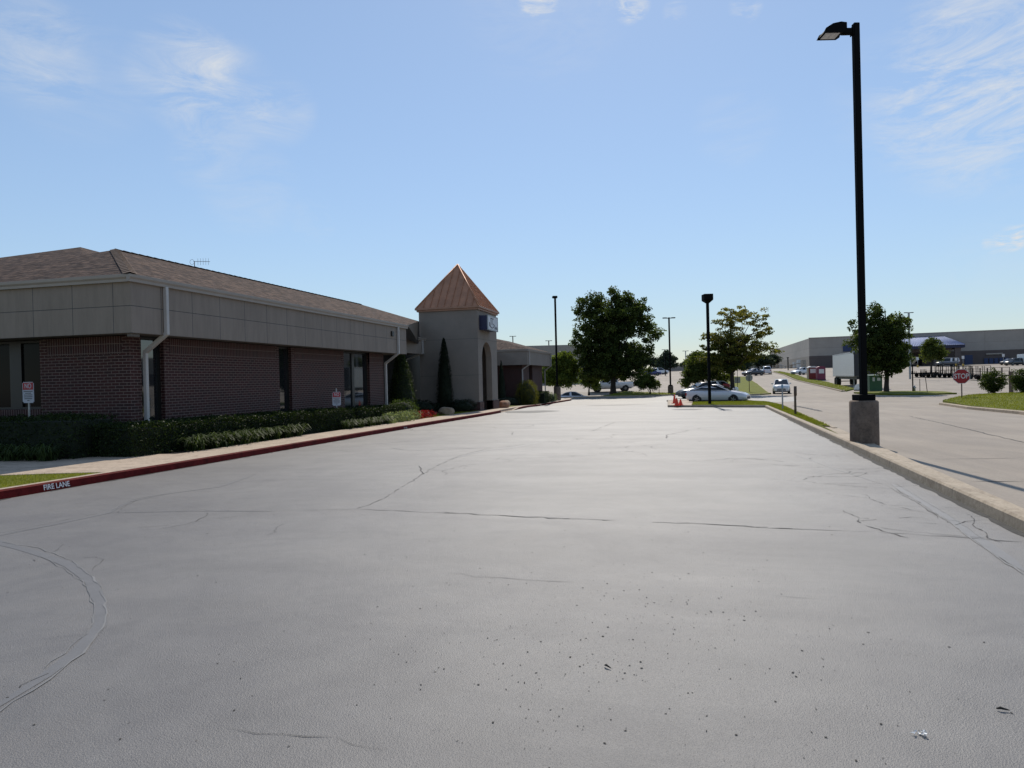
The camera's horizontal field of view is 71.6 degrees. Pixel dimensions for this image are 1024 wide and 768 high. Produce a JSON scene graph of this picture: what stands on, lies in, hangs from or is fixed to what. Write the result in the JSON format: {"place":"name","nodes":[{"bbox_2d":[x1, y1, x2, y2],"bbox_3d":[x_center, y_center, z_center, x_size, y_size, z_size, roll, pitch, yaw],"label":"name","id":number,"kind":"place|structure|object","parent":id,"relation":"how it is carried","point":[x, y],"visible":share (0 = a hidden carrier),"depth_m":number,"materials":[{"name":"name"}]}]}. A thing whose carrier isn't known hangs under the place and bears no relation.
{"place":"outdoors","nodes":[
{"label":"outdoors","id":0,"kind":"place"},
{"bbox_2d":[0,473,94,487],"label":"lawn","id":1,"kind":"structure","parent":0,"point":[20,476],"depth_m":11.19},
{"bbox_2d":[0,397,573,475],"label":"sidewalk","id":2,"kind":"structure","parent":0,"point":[97,464],"depth_m":14.11,"materials":[{"name":"concrete"}]},
{"bbox_2d":[0,444,32,460],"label":"liriope clump","id":3,"kind":"object","parent":2,"relation":"on","point":[9,455],"visible":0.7,"depth_m":14.26,"materials":[{"name":"green plant"}]},
{"bbox_2d":[22,382,33,417],"bbox_3d":[-10.536,0.914,15.517,0.305,1.915,0.034,-1,0,13],"label":"parking sign","id":4,"kind":"object","parent":2,"relation":"on","point":[28,391],"visible":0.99,"depth_m":15.50,"materials":[{"name":"metal"}]},
{"bbox_2d":[6,443,52,461],"bbox_3d":[-9.614,1.374,14.352,0.899,0.355,0.848,-1,0,-10],"label":"liriope clump","id":5,"kind":"object","parent":2,"relation":"on","point":[29,456],"visible":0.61,"depth_m":14.23,"materials":[{"name":"green plant"}]},
{"bbox_2d":[24,443,69,461],"bbox_3d":[-9.275,1.368,14.159,0.948,0.352,1.052,-2,0,-23],"label":"liriope clump","id":6,"kind":"object","parent":2,"relation":"on","point":[46,454],"visible":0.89,"depth_m":14.09,"materials":[{"name":"green plant"}]},
{"bbox_2d":[499,400,508,407],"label":"boulder","id":7,"kind":"object","parent":2,"relation":"on","point":[503,404],"visible":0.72,"depth_m":43.58,"materials":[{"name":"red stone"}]},
{"bbox_2d":[0,0,1023,371],"label":"sky","id":8,"kind":"structure","parent":0,"point":[672,153],"materials":[{"name":"blue"}]},
{"bbox_2d":[607,391,671,395],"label":"lawn","id":9,"kind":"structure","parent":0,"point":[631,392],"depth_m":80.69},
{"bbox_2d":[633,373,661,393],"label":"multi stem shrub","id":10,"kind":"object","parent":9,"relation":"on","point":[646,380],"visible":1,"depth_m":79.71,"materials":[{"name":"green plant"}]},
{"bbox_2d":[663,317,675,392],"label":"lamp post","id":11,"kind":"object","parent":9,"relation":"on","point":[670,388],"visible":0.8,"depth_m":80.89,"materials":[{"name":"metal"}]},
{"bbox_2d":[728,376,770,394],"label":"lawn","id":12,"kind":"structure","parent":0,"point":[743,386],"depth_m":93.33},
{"bbox_2d":[694,305,784,388],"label":"spreading tree","id":13,"kind":"object","parent":12,"relation":"on","point":[730,349],"visible":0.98,"depth_m":71.41,"materials":[{"name":"green plant"}]},
{"bbox_2d":[692,400,837,433],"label":"lawn","id":14,"kind":"structure","parent":0,"point":[781,410],"depth_m":26.09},
{"bbox_2d":[701,294,712,403],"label":"lamp post","id":15,"kind":"object","parent":14,"relation":"on","point":[707,299],"visible":0.95,"depth_m":42.51,"materials":[{"name":"metal"}]},
{"bbox_2d":[794,386,796,413],"bbox_3d":[10.663,0.728,26.716,0.101,1.293,0.100,-1,0,8],"label":"wooden post","id":16,"kind":"object","parent":14,"relation":"on","point":[795,395],"visible":0.87,"depth_m":26.68,"materials":[{"name":"brown wood"}]},
{"bbox_2d":[542,364,1023,507],"bbox_3d":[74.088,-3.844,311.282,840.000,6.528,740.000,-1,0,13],"label":"ground","id":17,"kind":"structure","parent":0,"point":[982,450],"depth_m":22.50,"materials":[{"name":"concrete"}]},
{"bbox_2d":[0,409,118,458],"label":"hedge","id":18,"kind":"object","parent":17,"relation":"on","point":[74,435],"visible":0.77,"depth_m":14.69,"materials":[{"name":"green plant"}]},
{"bbox_2d":[0,247,551,421],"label":"office building","id":19,"kind":"structure","parent":17,"relation":"on","point":[125,336],"depth_m":18.80,"materials":[{"name":"red brick"}]},
{"bbox_2d":[0,340,40,409],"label":"window","id":20,"kind":"structure","parent":19,"relation":"in","point":[19,360],"depth_m":16.95,"materials":[{"name":"black"}]},
{"bbox_2d":[141,337,161,421],"bbox_3d":[-8.516,0.260,16.643,0.070,2.710,0.730,-1,0,13],"label":"window","id":21,"kind":"structure","parent":19,"relation":"in","point":[153,356],"depth_m":16.82,"materials":[{"name":"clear glass"}]},
{"bbox_2d":[279,347,289,411],"bbox_3d":[-7.183,0.197,22.200,0.070,2.710,0.700,-1,0,13],"label":"window","id":22,"kind":"structure","parent":19,"relation":"in","point":[283,351],"depth_m":22.33,"materials":[{"name":"black glass"}]},
{"bbox_2d":[343,351,367,406],"bbox_3d":[-6.024,0.141,27.115,0.070,2.710,2.200,-1,0,13],"label":"window","id":23,"kind":"structure","parent":19,"relation":"in","point":[355,363],"depth_m":27.26,"materials":[{"name":"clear glass"}]},
{"bbox_2d":[479,315,497,331],"bbox_3d":[-1.315,-3.414,40.289,0.523,0.840,2.190,-1,0,13],"label":"lightbox sign","id":24,"kind":"object","parent":19,"relation":"attached to","point":[488,323],"visible":1,"depth_m":39.39,"materials":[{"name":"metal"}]},
{"bbox_2d":[166,404,535,453],"bbox_3d":[-8.578,1.686,42.523,15.530,0.613,53.280,-1,0,13],"label":"planting bed","id":25,"kind":"object","parent":17,"relation":"on","point":[282,438],"visible":0.14,"depth_m":19.40,"materials":[{"name":"brown soil"}]},
{"bbox_2d":[176,433,219,450],"bbox_3d":[-7.027,1.314,16.018,1.133,0.375,1.012,-1,0,-11],"label":"liriope clump","id":26,"kind":"object","parent":25,"relation":"on","point":[195,443],"visible":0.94,"depth_m":15.90,"materials":[{"name":"green plant"}]},
{"bbox_2d":[197,432,235,448],"bbox_3d":[-7.017,1.316,16.547,1.148,0.376,1.099,-1,0,13],"label":"liriope clump","id":27,"kind":"object","parent":25,"relation":"on","point":[214,442],"visible":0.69,"depth_m":16.45,"materials":[{"name":"green plant"}]},
{"bbox_2d":[89,407,355,456],"bbox_3d":[-7.046,1.180,19.660,1.279,1.016,10.496,-1,0,13],"label":"hedge","id":28,"kind":"object","parent":25,"relation":"on","point":[147,437],"visible":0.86,"depth_m":16.20,"materials":[{"name":"green plant"}]},
{"bbox_2d":[209,430,246,446],"bbox_3d":[-6.862,1.315,17.081,0.984,0.376,1.200,-1,0,31],"label":"liriope clump","id":29,"kind":"object","parent":25,"relation":"on","point":[228,440],"visible":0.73,"depth_m":17.00,"materials":[{"name":"green plant"}]},
{"bbox_2d":[224,428,264,444],"bbox_3d":[-6.722,1.314,17.612,1.113,0.376,1.118,-2,0,-20],"label":"liriope clump","id":30,"kind":"object","parent":25,"relation":"on","point":[242,440],"visible":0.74,"depth_m":17.52,"materials":[{"name":"green plant"}]},
{"bbox_2d":[237,427,267,442],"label":"liriope clump","id":31,"kind":"object","parent":25,"relation":"on","point":[253,439],"visible":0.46,"depth_m":18.06,"materials":[{"name":"green plant"}]},
{"bbox_2d":[252,426,278,440],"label":"liriope clump","id":32,"kind":"object","parent":25,"relation":"on","point":[265,432],"visible":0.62,"depth_m":18.65,"materials":[{"name":"green plant"}]},
{"bbox_2d":[260,426,287,439],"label":"liriope clump","id":33,"kind":"object","parent":25,"relation":"on","point":[276,432],"visible":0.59,"depth_m":19.17,"materials":[{"name":"green plant"}]},
{"bbox_2d":[276,424,300,437],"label":"liriope clump","id":34,"kind":"object","parent":25,"relation":"on","point":[286,434],"visible":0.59,"depth_m":19.74,"materials":[{"name":"green plant"}]},
{"bbox_2d":[283,423,311,436],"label":"liriope clump","id":35,"kind":"object","parent":25,"relation":"on","point":[297,433],"visible":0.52,"depth_m":20.24,"materials":[{"name":"green plant"}]},
{"bbox_2d":[332,388,340,407],"bbox_3d":[-5.877,0.930,23.833,0.305,1.562,0.035,-2,0,-39],"label":"parking sign","id":36,"kind":"object","parent":25,"relation":"on","point":[336,398],"visible":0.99,"depth_m":23.82,"materials":[{"name":"metal"}]},
{"bbox_2d":[338,419,358,429],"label":"liriope clump","id":37,"kind":"object","parent":25,"relation":"on","point":[346,425],"visible":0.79,"depth_m":23.41,"materials":[{"name":"green plant"}]},
{"bbox_2d":[350,418,368,427],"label":"liriope clump","id":38,"kind":"object","parent":25,"relation":"on","point":[360,423],"visible":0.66,"depth_m":24.12,"materials":[{"name":"green plant"}]},
{"bbox_2d":[360,417,380,426],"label":"liriope clump","id":39,"kind":"object","parent":25,"relation":"on","point":[369,422],"visible":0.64,"depth_m":24.88,"materials":[{"name":"green plant"}]},
{"bbox_2d":[339,403,405,421],"bbox_3d":[-5.325,1.202,27.075,1.278,0.900,4.632,-1,0,13],"label":"hedge","id":40,"kind":"object","parent":25,"relation":"on","point":[367,411],"visible":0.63,"depth_m":26.43,"materials":[{"name":"green plant"}]},
{"bbox_2d":[370,416,390,424],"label":"liriope clump","id":41,"kind":"object","parent":25,"relation":"on","point":[379,420],"visible":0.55,"depth_m":25.59,"materials":[{"name":"green plant"}]},
{"bbox_2d":[379,412,397,422],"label":"variegated plant","id":42,"kind":"object","parent":25,"relation":"on","point":[389,415],"visible":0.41,"depth_m":26.72,"materials":[{"name":"green plant"}]},
{"bbox_2d":[390,411,406,421],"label":"variegated plant","id":43,"kind":"object","parent":25,"relation":"on","point":[400,415],"visible":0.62,"depth_m":27.57,"materials":[{"name":"green plant"}]},
{"bbox_2d":[388,354,418,409],"bbox_3d":[-5.198,-0.036,33.350,1.732,3.373,1.678,-1,0,-16],"label":"conical evergreen","id":44,"kind":"object","parent":25,"relation":"on","point":[402,385],"visible":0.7,"depth_m":33.02,"materials":[{"name":"green plant"}]},
{"bbox_2d":[391,398,418,415],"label":"round shrub","id":45,"kind":"object","parent":25,"relation":"on","point":[407,406],"visible":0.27,"depth_m":30.00,"materials":[{"name":"green plant"}]},
{"bbox_2d":[398,410,415,420],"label":"variegated plant","id":46,"kind":"object","parent":25,"relation":"on","point":[411,415],"visible":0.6,"depth_m":28.30,"materials":[{"name":"green plant"}]},
{"bbox_2d":[404,408,422,419],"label":"variegated plant","id":47,"kind":"object","parent":25,"relation":"on","point":[417,414],"visible":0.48,"depth_m":29.62,"materials":[{"name":"green plant"}]},
{"bbox_2d":[414,399,439,412],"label":"shrub","id":48,"kind":"object","parent":25,"relation":"on","point":[425,405],"visible":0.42,"depth_m":36.95,"materials":[{"name":"green plant"}]},
{"bbox_2d":[435,338,453,411],"bbox_3d":[-3.701,-0.449,38.746,1.099,4.166,1.113,-1,0,28],"label":"conical evergreen","id":49,"kind":"object","parent":25,"relation":"on","point":[445,396],"visible":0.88,"depth_m":38.54,"materials":[{"name":"green plant"}]},
{"bbox_2d":[438,407,454,414],"bbox_3d":[-3.169,1.333,34.327,0.794,0.473,0.657,-1,0,-8],"label":"boulder","id":50,"kind":"object","parent":25,"relation":"on","point":[446,410],"visible":0.85,"depth_m":34.02,"materials":[{"name":"stone"}]},
{"bbox_2d":[447,398,476,411],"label":"shrub","id":51,"kind":"object","parent":25,"relation":"on","point":[461,405],"visible":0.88,"depth_m":37.79,"materials":[{"name":"green plant"}]},
{"bbox_2d":[498,360,506,397],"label":"slim evergreen","id":52,"kind":"object","parent":25,"relation":"on","point":[501,388],"visible":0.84,"depth_m":55.13,"materials":[{"name":"green plant"}]},
{"bbox_2d":[498,396,522,405],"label":"shrub","id":53,"kind":"object","parent":25,"relation":"on","point":[512,400],"visible":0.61,"depth_m":53.57,"materials":[{"name":"green plant"}]},
{"bbox_2d":[514,379,539,404],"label":"dome shrub","id":54,"kind":"object","parent":25,"relation":"on","point":[527,393],"visible":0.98,"depth_m":55.11,"materials":[{"name":"green plant"}]},
{"bbox_2d":[534,390,549,403],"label":"box hedge","id":55,"kind":"object","parent":25,"relation":"on","point":[543,396],"visible":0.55,"depth_m":58.77,"materials":[{"name":"green plant"}]},
{"bbox_2d":[552,296,560,399],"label":"lamp post","id":56,"kind":"object","parent":25,"relation":"on","point":[557,390],"visible":0.74,"depth_m":65.87,"materials":[{"name":"metal"}]},
{"bbox_2d":[0,395,1023,767],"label":"parking lot","id":57,"kind":"structure","parent":17,"relation":"on","point":[304,587],"depth_m":4.51,"materials":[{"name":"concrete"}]},
{"bbox_2d":[0,410,500,498],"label":"red kerb","id":58,"kind":"structure","parent":57,"relation":"on","point":[29,489],"depth_m":13.39,"materials":[{"name":"paint"}]},
{"bbox_2d":[6,438,1011,767],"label":"leaf litter","id":59,"kind":"object","parent":57,"relation":"on","point":[570,656],"visible":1,"depth_m":3.57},
{"bbox_2d":[512,399,570,409],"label":"red kerb","id":60,"kind":"structure","parent":57,"relation":"on","point":[521,407],"depth_m":55.52,"materials":[{"name":"paint"}]},
{"bbox_2d":[676,382,715,397],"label":"parked car","id":61,"kind":"object","parent":57,"relation":"on","point":[680,393],"visible":0.29,"depth_m":65.33,"materials":[{"name":"grey paint"}]},
{"bbox_2d":[685,384,750,401],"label":"parked car","id":62,"kind":"object","parent":57,"relation":"on","point":[721,392],"visible":0.86,"depth_m":52.80,"materials":[{"name":"silver metal"}]},
{"bbox_2d":[0,371,1023,487],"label":"grass","id":63,"kind":"structure","parent":17,"relation":"on","point":[790,411],"depth_m":34.22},
{"bbox_2d":[504,345,580,382],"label":"strip building","id":64,"kind":"structure","parent":17,"relation":"on","point":[551,348],"depth_m":139.66,"materials":[{"name":"metal"}]},
{"bbox_2d":[542,351,582,389],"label":"bright tree","id":65,"kind":"object","parent":17,"relation":"on","point":[567,374],"visible":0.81,"depth_m":83.50,"materials":[{"name":"green plant"}]},
{"bbox_2d":[561,391,582,396],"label":"parked car","id":66,"kind":"object","parent":17,"relation":"on","point":[570,394],"visible":0.14,"depth_m":81.27,"materials":[{"name":"silver metal"}]},
{"bbox_2d":[578,375,601,395],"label":"bright tree","id":67,"kind":"object","parent":17,"relation":"on","point":[592,383],"visible":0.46,"depth_m":91.81,"materials":[{"name":"green plant"}]},
{"bbox_2d":[590,380,633,391],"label":"parked car","id":68,"kind":"object","parent":17,"relation":"on","point":[624,386],"visible":0.57,"depth_m":95.02,"materials":[{"name":"white paint"}]},
{"bbox_2d":[567,285,666,393],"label":"oak tree","id":69,"kind":"object","parent":17,"relation":"on","point":[602,349],"visible":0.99,"depth_m":82.28,"materials":[{"name":"green plant"}]},
{"bbox_2d":[561,394,759,397],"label":"kerb","id":70,"kind":"structure","parent":17,"relation":"on","point":[630,396],"depth_m":77.07,"materials":[{"name":"concrete"}]},
{"bbox_2d":[654,350,679,369],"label":"distant tree","id":71,"kind":"object","parent":17,"relation":"on","point":[660,362],"visible":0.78,"depth_m":228.82,"materials":[{"name":"green plant"}]},
{"bbox_2d":[669,400,691,404],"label":"island nose","id":72,"kind":"object","parent":17,"relation":"on","point":[686,402],"visible":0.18,"depth_m":53.57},
{"bbox_2d":[677,350,734,387],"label":"spreading tree","id":73,"kind":"object","parent":17,"relation":"on","point":[694,372],"visible":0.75,"depth_m":73.47,"materials":[{"name":"green plant"}]},
{"bbox_2d":[668,405,764,407],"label":"kerb","id":74,"kind":"structure","parent":17,"relation":"on","point":[751,406],"depth_m":39.53,"materials":[{"name":"concrete"}]},
{"bbox_2d":[742,368,764,375],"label":"moving car","id":75,"kind":"object","parent":17,"relation":"on","point":[755,371],"visible":0.98,"depth_m":145.33,"materials":[{"name":"paint"}]},
{"bbox_2d":[752,353,775,368],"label":"distant tree","id":76,"kind":"object","parent":17,"relation":"on","point":[761,362],"visible":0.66,"depth_m":238.27,"materials":[{"name":"green plant"}]},
{"bbox_2d":[767,354,782,368],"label":"distant tree","id":77,"kind":"object","parent":17,"relation":"on","point":[777,358],"visible":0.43,"depth_m":248.96,"materials":[{"name":"green plant"}]},
{"bbox_2d":[771,379,790,393],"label":"moving car","id":78,"kind":"object","parent":17,"relation":"on","point":[778,383],"visible":0.99,"depth_m":73.59,"materials":[{"name":"white paint"}]},
{"bbox_2d":[790,367,806,374],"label":"parked car","id":79,"kind":"object","parent":17,"relation":"on","point":[801,370],"visible":0.68,"depth_m":142.08,"materials":[{"name":"white paint"}]},
{"bbox_2d":[772,371,842,391],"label":"kerb","id":80,"kind":"structure","parent":17,"relation":"on","point":[810,383],"depth_m":102.06,"materials":[{"name":"concrete"}]},
{"bbox_2d":[807,366,815,379],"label":"portable toilet","id":81,"kind":"object","parent":17,"relation":"on","point":[811,372],"visible":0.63,"depth_m":120.29,"materials":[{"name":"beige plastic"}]},
{"bbox_2d":[809,368,815,378],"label":"door","id":82,"kind":"structure","parent":81,"relation":"in","point":[812,371],"depth_m":120.27,"materials":[{"name":"red plastic"}]},
{"bbox_2d":[816,366,825,379],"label":"portable toilet","id":83,"kind":"object","parent":17,"relation":"on","point":[820,372],"visible":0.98,"depth_m":117.36,"materials":[{"name":"red plastic"}]},
{"bbox_2d":[818,368,824,378],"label":"door","id":84,"kind":"structure","parent":83,"relation":"in","point":[821,371],"depth_m":117.34,"materials":[{"name":"red plastic"}]},
{"bbox_2d":[832,352,877,387],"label":"semi trailer","id":85,"kind":"object","parent":17,"relation":"on","point":[845,365],"visible":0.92,"depth_m":87.25,"materials":[{"name":"metal"}]},
{"bbox_2d":[765,405,1023,531],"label":"kerb","id":86,"kind":"structure","parent":17,"relation":"on","point":[1010,515],"depth_m":8.88,"materials":[{"name":"concrete"}]},
{"bbox_2d":[771,329,1023,367],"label":"store","id":87,"kind":"structure","parent":17,"relation":"on","point":[983,347],"depth_m":201.21,"materials":[{"name":"concrete"}]},
{"bbox_2d":[964,355,972,363],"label":"blue door","id":88,"kind":"structure","parent":87,"relation":"in","point":[968,358],"depth_m":200.88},
{"bbox_2d":[904,312,913,378],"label":"lamp post","id":89,"kind":"object","parent":17,"relation":"on","point":[909,350],"visible":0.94,"depth_m":111.88,"materials":[{"name":"metal"}]},
{"bbox_2d":[918,336,949,370],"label":"street tree","id":90,"kind":"object","parent":17,"relation":"on","point":[931,348],"visible":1,"depth_m":127.39,"materials":[{"name":"green plant"}]},
{"bbox_2d":[920,369,950,377],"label":"utility trailer","id":91,"kind":"object","parent":17,"relation":"on","point":[930,374],"visible":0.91,"depth_m":114.41,"materials":[{"name":"black paint"}]},
{"bbox_2d":[935,358,959,365],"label":"parked car","id":92,"kind":"object","parent":17,"relation":"on","point":[949,361],"visible":0.77,"depth_m":182.15,"materials":[{"name":"grey paint"}]},
{"bbox_2d":[935,365,967,377],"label":"utility trailer","id":93,"kind":"object","parent":17,"relation":"on","point":[946,375],"visible":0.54,"depth_m":112.91,"materials":[{"name":"black paint"}]},
{"bbox_2d":[950,364,990,378],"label":"utility trailer","id":94,"kind":"object","parent":17,"relation":"on","point":[954,366],"visible":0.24,"depth_m":105.57,"materials":[{"name":"black paint"}]},
{"bbox_2d":[939,402,1023,414],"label":"kerb","id":95,"kind":"structure","parent":17,"relation":"on","point":[986,409],"depth_m":28.98,"materials":[{"name":"concrete"}]},
{"bbox_2d":[965,366,1009,379],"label":"utility trailer","id":96,"kind":"object","parent":17,"relation":"on","point":[978,377],"visible":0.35,"depth_m":99.45,"materials":[{"name":"black paint"}]},
{"bbox_2d":[1003,358,1023,365],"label":"parked car","id":97,"kind":"object","parent":17,"relation":"on","point":[1014,361],"visible":0.98,"depth_m":166.62,"materials":[{"name":"paint"}]},
{"bbox_2d":[1008,371,1022,392],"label":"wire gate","id":98,"kind":"structure","parent":17,"relation":"on","point":[1010,383],"depth_m":52.86,"materials":[{"name":"metal"}]},
{"bbox_2d":[773,371,853,391],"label":"lawn","id":99,"kind":"structure","parent":0,"point":[845,389],"depth_m":105.95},
{"bbox_2d":[854,391,956,394],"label":"lawn","id":100,"kind":"structure","parent":0,"point":[911,392],"depth_m":61.32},
{"bbox_2d":[867,375,882,391],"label":"utility box","id":101,"kind":"object","parent":100,"relation":"on","point":[874,383],"visible":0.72,"depth_m":68.19,"materials":[{"name":"metal"}]},
{"bbox_2d":[841,301,914,391],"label":"oak tree","id":102,"kind":"object","parent":100,"relation":"on","point":[888,347],"visible":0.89,"depth_m":63.84,"materials":[{"name":"green plant"}]},
{"bbox_2d":[826,427,1023,510],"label":"verge paving","id":103,"kind":"structure","parent":0,"point":[880,448],"depth_m":10.48,"materials":[{"name":"concrete"}]},
{"bbox_2d":[816,21,879,445],"bbox_3d":[6.903,-2.928,14.547,1.009,8.871,0.551,-1,0,0],"label":"lamp post","id":104,"kind":"object","parent":103,"relation":"on","point":[863,416],"visible":0.88,"depth_m":14.48,"materials":[{"name":"metal"}]},
{"bbox_2d":[943,393,1023,410],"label":"lawn","id":105,"kind":"structure","parent":0,"point":[961,403],"depth_m":33.73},
{"bbox_2d":[953,369,969,396],"bbox_3d":[24.070,0.271,38.021,0.776,2.140,0.063,-1,0,29],"label":"stop sign","id":106,"kind":"object","parent":105,"relation":"on","point":[961,376],"visible":0.98,"depth_m":38.00,"materials":[{"name":"metal"}]},
{"bbox_2d":[977,367,1008,392],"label":"bushy shrub","id":107,"kind":"object","parent":105,"relation":"on","point":[989,383],"visible":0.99,"depth_m":43.33,"materials":[{"name":"green plant"}]},
{"bbox_2d":[1007,368,1023,392],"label":"bushy shrub","id":108,"kind":"object","parent":105,"relation":"on","point":[1016,381],"visible":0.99,"depth_m":39.94,"materials":[{"name":"green plant"}]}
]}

